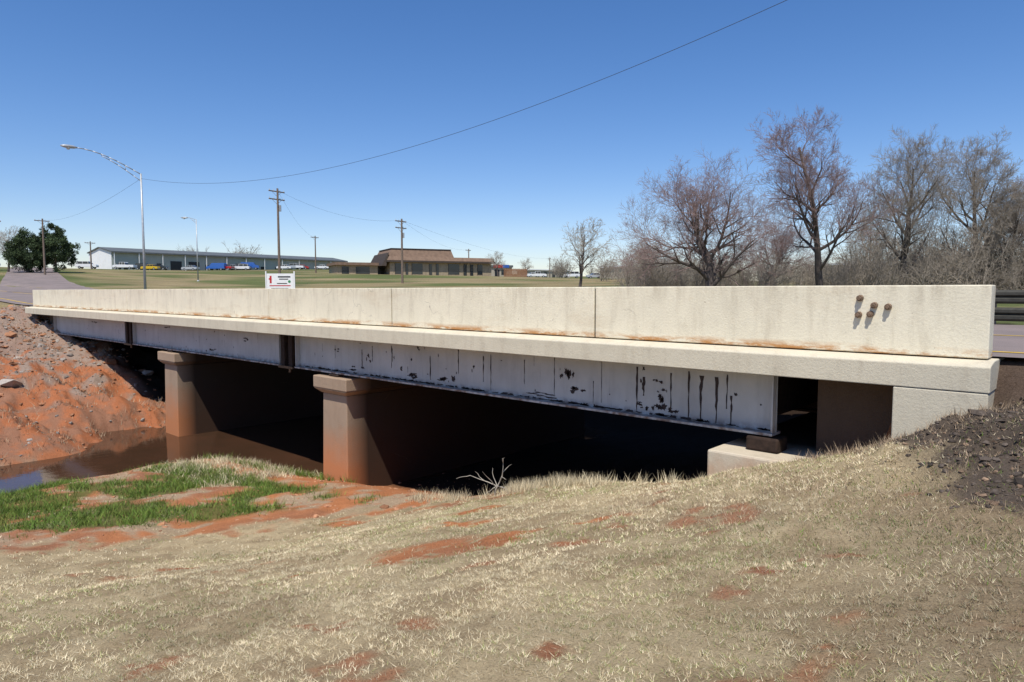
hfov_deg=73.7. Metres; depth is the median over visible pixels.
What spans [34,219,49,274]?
utility pole
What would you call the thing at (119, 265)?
pickup truck
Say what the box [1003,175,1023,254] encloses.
bare tree
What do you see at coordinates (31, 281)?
side road
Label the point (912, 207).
bare tree
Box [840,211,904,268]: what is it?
bare tree
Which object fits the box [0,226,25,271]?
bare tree
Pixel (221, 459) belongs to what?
dry grass tuft
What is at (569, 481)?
dry grass tuft
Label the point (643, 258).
bare tree
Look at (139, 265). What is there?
parked suv
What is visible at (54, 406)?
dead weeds
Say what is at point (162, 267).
parked car
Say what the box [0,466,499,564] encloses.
soil clods
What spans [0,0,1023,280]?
sky
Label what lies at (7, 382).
bank rubble
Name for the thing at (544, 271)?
commercial building
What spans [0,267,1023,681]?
ground
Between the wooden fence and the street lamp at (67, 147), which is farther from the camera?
the wooden fence
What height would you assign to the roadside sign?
2.450 m
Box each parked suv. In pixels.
[75,261,98,268]
[135,263,151,269]
[234,264,250,269]
[289,263,299,267]
[563,271,579,277]
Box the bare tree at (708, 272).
[606,140,804,286]
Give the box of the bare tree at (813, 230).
[747,105,912,285]
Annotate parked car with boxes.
[140,264,160,269]
[152,265,168,269]
[181,265,199,270]
[276,265,292,269]
[314,265,328,268]
[586,273,599,277]
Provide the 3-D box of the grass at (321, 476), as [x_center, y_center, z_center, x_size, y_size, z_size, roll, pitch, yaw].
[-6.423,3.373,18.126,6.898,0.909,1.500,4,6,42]
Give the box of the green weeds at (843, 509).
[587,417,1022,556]
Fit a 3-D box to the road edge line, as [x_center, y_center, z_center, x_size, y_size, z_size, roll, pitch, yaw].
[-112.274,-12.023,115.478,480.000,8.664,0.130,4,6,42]
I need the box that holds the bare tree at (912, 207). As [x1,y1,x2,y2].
[841,124,987,284]
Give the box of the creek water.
[0,415,609,492]
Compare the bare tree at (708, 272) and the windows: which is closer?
the bare tree at (708, 272)
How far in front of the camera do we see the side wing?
148.15 m
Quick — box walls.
[378,262,490,275]
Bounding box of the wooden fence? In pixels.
[504,269,526,276]
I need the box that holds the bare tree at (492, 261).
[487,252,507,276]
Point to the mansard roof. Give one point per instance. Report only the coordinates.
(383, 257)
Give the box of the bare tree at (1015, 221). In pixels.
[961,174,1023,289]
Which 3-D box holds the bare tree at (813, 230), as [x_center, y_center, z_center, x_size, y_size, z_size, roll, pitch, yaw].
[20.456,-8.820,44.446,10.039,13.122,9.334,2,5,24]
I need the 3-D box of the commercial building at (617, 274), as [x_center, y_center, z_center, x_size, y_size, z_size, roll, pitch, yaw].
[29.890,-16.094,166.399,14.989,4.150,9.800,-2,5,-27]
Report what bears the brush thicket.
on the ground at (634, 447)
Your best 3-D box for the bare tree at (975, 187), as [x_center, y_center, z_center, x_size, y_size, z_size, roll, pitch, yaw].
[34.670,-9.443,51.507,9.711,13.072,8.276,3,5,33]
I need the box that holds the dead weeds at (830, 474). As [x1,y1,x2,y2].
[546,407,1023,548]
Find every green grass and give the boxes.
[0,459,387,539]
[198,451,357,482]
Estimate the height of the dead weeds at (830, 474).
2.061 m
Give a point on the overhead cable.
(529, 107)
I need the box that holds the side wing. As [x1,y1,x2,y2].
[326,262,378,273]
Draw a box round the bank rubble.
[0,305,163,460]
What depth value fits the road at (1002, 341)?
11.54 m
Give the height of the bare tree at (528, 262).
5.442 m
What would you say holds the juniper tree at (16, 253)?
on the ground at (634, 447)
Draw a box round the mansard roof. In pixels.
[371,248,495,266]
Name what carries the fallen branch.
on the ground at (634, 447)
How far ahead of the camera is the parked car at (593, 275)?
184.47 m
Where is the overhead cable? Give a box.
[141,0,786,183]
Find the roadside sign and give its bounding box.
[265,271,294,288]
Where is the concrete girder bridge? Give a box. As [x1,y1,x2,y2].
[25,285,1006,485]
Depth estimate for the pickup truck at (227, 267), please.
197.77 m
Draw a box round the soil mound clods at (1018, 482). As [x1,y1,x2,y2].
[852,397,1023,514]
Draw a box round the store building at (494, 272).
[491,265,512,275]
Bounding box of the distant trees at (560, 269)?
[176,241,1018,280]
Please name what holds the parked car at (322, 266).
on the ground at (634, 447)
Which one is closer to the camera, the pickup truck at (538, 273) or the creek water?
the creek water
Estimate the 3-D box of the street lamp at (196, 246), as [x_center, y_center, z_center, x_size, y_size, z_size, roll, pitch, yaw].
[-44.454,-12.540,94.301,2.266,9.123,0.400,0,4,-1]
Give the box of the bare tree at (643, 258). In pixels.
[627,238,662,279]
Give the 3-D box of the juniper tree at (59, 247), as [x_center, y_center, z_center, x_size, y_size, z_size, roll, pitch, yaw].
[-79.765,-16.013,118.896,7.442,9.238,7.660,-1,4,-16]
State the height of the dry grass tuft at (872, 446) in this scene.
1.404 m
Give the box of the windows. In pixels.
[395,263,482,275]
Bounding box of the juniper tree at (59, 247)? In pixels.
[31,222,80,271]
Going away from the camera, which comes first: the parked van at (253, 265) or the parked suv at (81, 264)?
the parked suv at (81, 264)
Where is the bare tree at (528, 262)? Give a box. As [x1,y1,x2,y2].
[518,258,533,271]
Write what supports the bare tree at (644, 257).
on the ground at (634, 447)
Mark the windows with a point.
(418, 268)
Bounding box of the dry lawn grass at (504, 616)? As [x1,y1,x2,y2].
[0,402,1023,681]
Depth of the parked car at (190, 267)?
188.82 m
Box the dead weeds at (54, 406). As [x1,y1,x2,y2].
[0,305,164,464]
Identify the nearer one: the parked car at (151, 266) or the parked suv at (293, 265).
the parked car at (151, 266)
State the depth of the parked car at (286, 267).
210.09 m
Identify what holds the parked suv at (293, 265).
on the ground at (634, 447)
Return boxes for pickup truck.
[112,262,136,268]
[216,265,234,269]
[527,271,546,276]
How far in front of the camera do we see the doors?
197.91 m
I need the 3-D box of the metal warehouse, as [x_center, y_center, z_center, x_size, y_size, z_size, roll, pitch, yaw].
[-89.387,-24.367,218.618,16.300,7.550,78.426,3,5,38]
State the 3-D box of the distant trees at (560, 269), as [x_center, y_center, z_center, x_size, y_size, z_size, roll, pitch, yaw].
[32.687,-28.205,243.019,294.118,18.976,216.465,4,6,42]
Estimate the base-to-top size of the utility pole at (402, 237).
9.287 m
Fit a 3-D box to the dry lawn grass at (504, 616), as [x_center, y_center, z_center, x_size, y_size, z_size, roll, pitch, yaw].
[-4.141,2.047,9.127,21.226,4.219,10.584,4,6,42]
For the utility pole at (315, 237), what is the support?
on the ground at (634, 447)
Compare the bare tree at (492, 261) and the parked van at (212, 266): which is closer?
the bare tree at (492, 261)
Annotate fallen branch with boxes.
[456,458,511,494]
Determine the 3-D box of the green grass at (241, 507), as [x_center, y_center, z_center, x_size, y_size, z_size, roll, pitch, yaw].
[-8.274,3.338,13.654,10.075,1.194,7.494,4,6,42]
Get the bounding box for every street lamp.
[60,144,146,288]
[181,217,198,280]
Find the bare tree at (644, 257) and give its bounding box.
[620,236,677,277]
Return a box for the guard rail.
[994,289,1023,323]
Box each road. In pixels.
[0,267,98,291]
[0,286,1023,357]
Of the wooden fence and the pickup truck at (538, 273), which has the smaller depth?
the wooden fence
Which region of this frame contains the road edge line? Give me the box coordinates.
[0,298,1023,352]
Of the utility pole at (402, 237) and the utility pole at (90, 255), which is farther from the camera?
the utility pole at (90, 255)
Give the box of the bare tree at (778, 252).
[732,214,828,285]
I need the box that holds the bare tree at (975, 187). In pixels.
[911,128,1023,284]
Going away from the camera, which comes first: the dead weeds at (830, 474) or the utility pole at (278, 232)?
the dead weeds at (830, 474)
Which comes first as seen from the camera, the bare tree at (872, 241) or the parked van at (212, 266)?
the bare tree at (872, 241)
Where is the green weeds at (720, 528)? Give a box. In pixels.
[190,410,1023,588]
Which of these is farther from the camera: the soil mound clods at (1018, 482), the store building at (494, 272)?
the store building at (494, 272)
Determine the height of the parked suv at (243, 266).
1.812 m
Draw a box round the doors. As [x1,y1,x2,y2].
[124,261,321,270]
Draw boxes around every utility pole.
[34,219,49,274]
[84,241,94,268]
[268,188,284,273]
[312,236,318,272]
[395,219,405,282]
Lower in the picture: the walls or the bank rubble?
the bank rubble
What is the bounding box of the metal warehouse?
[87,247,347,270]
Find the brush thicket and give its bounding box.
[601,212,1023,289]
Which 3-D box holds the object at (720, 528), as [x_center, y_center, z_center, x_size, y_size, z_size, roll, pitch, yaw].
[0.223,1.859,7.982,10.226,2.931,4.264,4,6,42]
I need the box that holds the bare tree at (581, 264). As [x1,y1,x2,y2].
[560,218,614,286]
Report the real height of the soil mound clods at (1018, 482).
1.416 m
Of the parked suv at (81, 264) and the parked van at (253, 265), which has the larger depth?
the parked van at (253, 265)
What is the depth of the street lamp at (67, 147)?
49.88 m
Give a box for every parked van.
[206,263,226,269]
[241,262,259,269]
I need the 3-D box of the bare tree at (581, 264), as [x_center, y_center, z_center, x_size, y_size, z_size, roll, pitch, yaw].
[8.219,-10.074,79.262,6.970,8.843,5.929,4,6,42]
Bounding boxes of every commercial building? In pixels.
[523,269,571,277]
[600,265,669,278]
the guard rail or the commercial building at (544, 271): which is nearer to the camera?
the guard rail
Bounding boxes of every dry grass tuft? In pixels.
[141,454,317,487]
[404,469,704,502]
[791,396,1023,460]
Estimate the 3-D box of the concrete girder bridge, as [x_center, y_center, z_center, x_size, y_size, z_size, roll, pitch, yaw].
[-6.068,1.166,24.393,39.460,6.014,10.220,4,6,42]
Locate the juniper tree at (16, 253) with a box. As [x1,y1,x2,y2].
[2,226,49,272]
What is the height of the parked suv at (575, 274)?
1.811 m
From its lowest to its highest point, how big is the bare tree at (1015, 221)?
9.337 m

